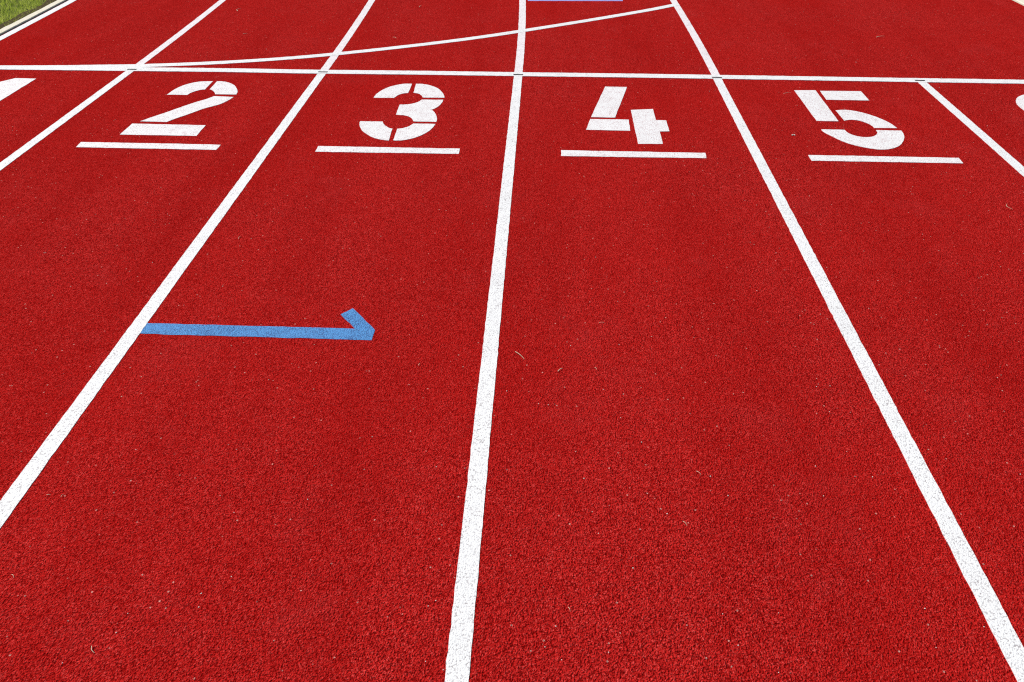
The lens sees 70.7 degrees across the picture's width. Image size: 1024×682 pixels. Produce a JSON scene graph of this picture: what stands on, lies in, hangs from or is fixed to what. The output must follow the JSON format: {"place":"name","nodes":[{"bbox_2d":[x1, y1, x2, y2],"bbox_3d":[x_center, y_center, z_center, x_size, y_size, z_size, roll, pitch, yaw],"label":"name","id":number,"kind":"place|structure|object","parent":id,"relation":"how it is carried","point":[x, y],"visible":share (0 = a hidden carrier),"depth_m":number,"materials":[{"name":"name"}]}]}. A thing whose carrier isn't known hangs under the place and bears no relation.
{"place":"outdoors","nodes":[
{"label":"outdoors","id":0,"kind":"place"},
{"bbox_2d":[0,0,52,32],"bbox_3d":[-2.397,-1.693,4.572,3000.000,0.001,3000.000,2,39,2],"label":"ground","id":1,"kind":"structure","parent":0,"point":[16,6],"depth_m":5.82,"materials":[{"name":"green plant"}]},
{"bbox_2d":[0,0,56,28],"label":"soil edge","id":2,"kind":"object","parent":1,"relation":"on","point":[14,19],"visible":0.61,"depth_m":5.54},
{"bbox_2d":[0,0,67,35],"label":"kerb","id":3,"kind":"structure","parent":1,"relation":"on","point":[27,18],"depth_m":5.46,"materials":[{"name":"concrete"}]},
{"bbox_2d":[0,0,1023,681],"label":"track surface","id":4,"kind":"object","parent":1,"relation":"on","point":[662,334],"visible":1,"depth_m":2.38,"materials":[{"name":"red rubber"}]},
{"bbox_2d":[0,78,34,100],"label":"lane number","id":5,"kind":"object","parent":4,"relation":"on","point":[9,87],"visible":1,"depth_m":4.32,"materials":[{"name":"white paint"}]},
{"bbox_2d":[0,0,75,40],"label":"lane line","id":6,"kind":"object","parent":4,"relation":"on","point":[30,22],"visible":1,"depth_m":5.41,"materials":[{"name":"white paint"}]},
{"bbox_2d":[0,71,133,170],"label":"lane line","id":7,"kind":"object","parent":4,"relation":"on","point":[27,146],"visible":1,"depth_m":3.89,"materials":[{"name":"white paint"}]},
{"bbox_2d":[77,142,219,149],"bbox_3d":[-1.839,-0.986,3.647,0.726,0.003,0.067,2,39,2],"label":"underline","id":8,"kind":"object","parent":4,"relation":"on","point":[147,145],"visible":1,"depth_m":3.64,"materials":[{"name":"white paint"}]},
{"bbox_2d":[0,74,324,527],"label":"lane line","id":9,"kind":"object","parent":4,"relation":"on","point":[15,493],"visible":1,"depth_m":2.44,"materials":[{"name":"white paint"}]},
{"bbox_2d":[120,81,237,135],"bbox_3d":[-1.821,-1.322,4.064,0.411,0.003,0.810,2,39,2],"label":"lane number","id":10,"kind":"object","parent":4,"relation":"on","point":[222,87],"visible":1,"depth_m":3.98,"materials":[{"name":"white paint"}]},
{"bbox_2d":[136,0,224,63],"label":"lane line","id":11,"kind":"object","parent":4,"relation":"on","point":[178,34],"visible":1,"depth_m":5.13,"materials":[{"name":"white paint"}]},
{"bbox_2d":[140,308,374,339],"bbox_3d":[-0.871,-0.068,2.511,0.807,0.002,0.178,2,39,2],"label":"arrow","id":12,"kind":"object","parent":4,"relation":"on","point":[363,330],"visible":1,"depth_m":2.47,"materials":[{"name":"blue paint"}]},
{"bbox_2d":[0,3,677,66],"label":"curved start line","id":13,"kind":"object","parent":4,"relation":"on","point":[383,48],"visible":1,"depth_m":4.82,"materials":[{"name":"white paint"}]},
{"bbox_2d":[321,0,374,69],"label":"lane line","id":14,"kind":"object","parent":4,"relation":"on","point":[330,61],"visible":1,"depth_m":5.10,"materials":[{"name":"white paint"}]},
{"bbox_2d":[315,146,459,153],"bbox_3d":[-0.621,-0.953,3.607,0.719,0.003,0.070,2,39,2],"label":"underline","id":15,"kind":"object","parent":4,"relation":"on","point":[387,150],"visible":1,"depth_m":3.60,"materials":[{"name":"white paint"}]},
{"bbox_2d":[359,84,443,140],"bbox_3d":[-0.606,-1.287,4.020,0.416,0.003,0.832,2,39,2],"label":"lane number","id":16,"kind":"object","parent":4,"relation":"on","point":[421,111],"visible":1,"depth_m":3.98,"materials":[{"name":"white paint"}]},
{"bbox_2d":[445,76,521,681],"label":"lane line","id":17,"kind":"object","parent":4,"relation":"on","point":[458,659],"visible":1,"depth_m":2.05,"materials":[{"name":"white paint"}]},
{"bbox_2d":[0,66,1023,83],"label":"start line","id":18,"kind":"object","parent":4,"relation":"on","point":[602,75],"visible":1,"depth_m":4.46,"materials":[{"name":"white paint"}]},
{"bbox_2d":[514,0,525,71],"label":"lane line","id":19,"kind":"object","parent":4,"relation":"on","point":[519,61],"visible":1,"depth_m":5.03,"materials":[{"name":"white paint"}]},
{"bbox_2d":[528,0,622,0],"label":"marker line","id":20,"kind":"object","parent":4,"relation":"on","point":[575,0],"visible":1,"depth_m":5.84,"materials":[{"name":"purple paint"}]},
{"bbox_2d":[586,86,668,143],"bbox_3d":[0.620,-1.259,3.985,0.438,0.003,0.818,2,39,2],"label":"lane number","id":21,"kind":"object","parent":4,"relation":"on","point":[648,127],"visible":1,"depth_m":3.89,"materials":[{"name":"white paint"}]},
{"bbox_2d":[561,150,705,157],"bbox_3d":[0.600,-0.922,3.568,0.716,0.003,0.069,2,39,2],"label":"underline","id":22,"kind":"object","parent":4,"relation":"on","point":[578,153],"visible":1,"depth_m":3.56,"materials":[{"name":"white paint"}]},
{"bbox_2d":[670,0,719,74],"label":"lane line","id":23,"kind":"object","parent":4,"relation":"on","point":[712,68],"visible":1,"depth_m":5.01,"materials":[{"name":"white paint"}]},
{"bbox_2d":[794,90,903,149],"bbox_3d":[1.847,-1.217,3.933,0.417,0.003,0.827,2,39,2],"label":"lane number","id":24,"kind":"object","parent":4,"relation":"on","point":[816,105],"visible":1,"depth_m":3.91,"materials":[{"name":"white paint"}]},
{"bbox_2d":[713,79,1023,681],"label":"lane line","id":25,"kind":"object","parent":4,"relation":"on","point":[1000,626],"visible":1,"depth_m":2.07,"materials":[{"name":"white paint"}]},
{"bbox_2d":[808,155,962,163],"bbox_3d":[1.823,-0.888,3.525,0.729,0.003,0.068,2,39,2],"label":"underline","id":26,"kind":"object","parent":4,"relation":"on","point":[881,159],"visible":1,"depth_m":3.52,"materials":[{"name":"white paint"}]},
{"bbox_2d":[918,82,1023,175],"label":"lane line","id":27,"kind":"object","parent":4,"relation":"on","point":[987,139],"visible":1,"depth_m":3.80,"materials":[{"name":"white paint"}]},
{"bbox_2d":[1016,95,1023,109],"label":"lane number","id":28,"kind":"object","parent":4,"relation":"on","point":[1020,101],"visible":1,"depth_m":4.11,"materials":[{"name":"white paint"}]},
{"bbox_2d":[1013,0,1023,5],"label":"kerb","id":29,"kind":"structure","parent":1,"relation":"on","point":[1021,2],"depth_m":5.77,"materials":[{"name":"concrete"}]}
]}

